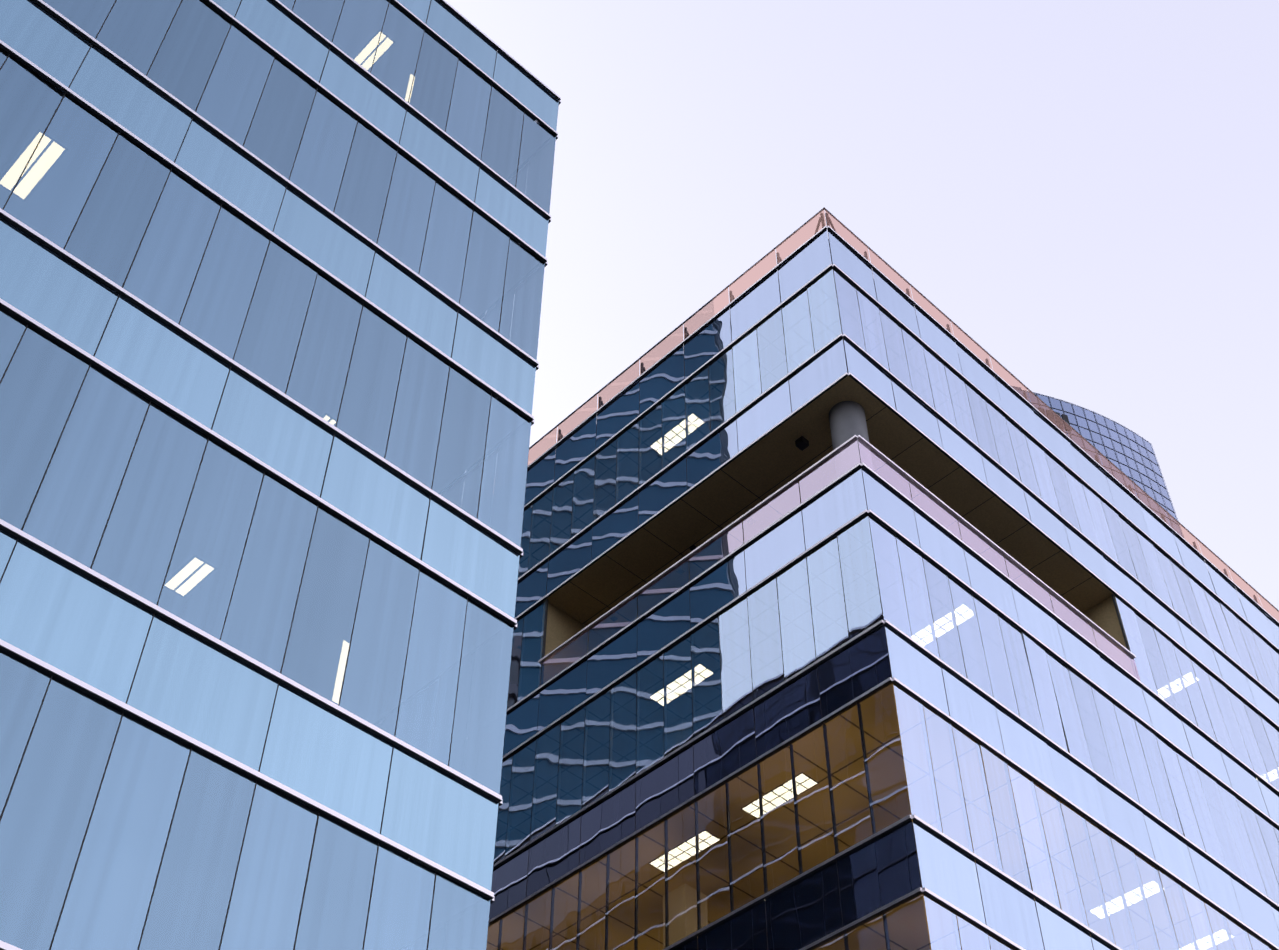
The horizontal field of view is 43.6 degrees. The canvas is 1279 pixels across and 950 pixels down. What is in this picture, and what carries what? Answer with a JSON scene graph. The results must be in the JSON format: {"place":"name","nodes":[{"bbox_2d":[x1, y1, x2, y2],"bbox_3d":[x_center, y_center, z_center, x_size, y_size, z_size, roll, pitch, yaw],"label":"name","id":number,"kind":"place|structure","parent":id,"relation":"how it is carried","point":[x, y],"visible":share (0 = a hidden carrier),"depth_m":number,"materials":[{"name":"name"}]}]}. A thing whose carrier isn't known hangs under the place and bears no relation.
{"place":"outdoors","nodes":[
{"label":"outdoors","id":0,"kind":"place"},
{"bbox_2d":[445,0,1278,609],"label":"sky","id":1,"kind":"structure","parent":0,"point":[1088,190],"materials":[{"name":"white"}]},
{"bbox_2d":[486,207,1278,949],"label":"building","id":2,"kind":"structure","parent":0,"point":[972,651],"depth_m":31.60,"materials":[{"name":"blue glass"}]},
{"bbox_2d":[829,401,868,493],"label":"column","id":3,"kind":"structure","parent":2,"relation":"on","point":[847,420],"depth_m":32.32,"materials":[{"name":"grey concrete"}]},
{"bbox_2d":[1028,392,1177,543],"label":"building","id":4,"kind":"structure","parent":0,"point":[1131,455],"depth_m":176.31,"materials":[{"name":"blue glass"}]},
{"bbox_3d":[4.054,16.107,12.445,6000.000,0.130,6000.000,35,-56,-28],"label":"ground","id":5,"kind":"structure","parent":0,"visible":0},
{"bbox_2d":[0,0,560,949],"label":"building","id":6,"kind":"structure","parent":5,"relation":"on","point":[270,288],"depth_m":18.55,"materials":[{"name":"blue glass"}]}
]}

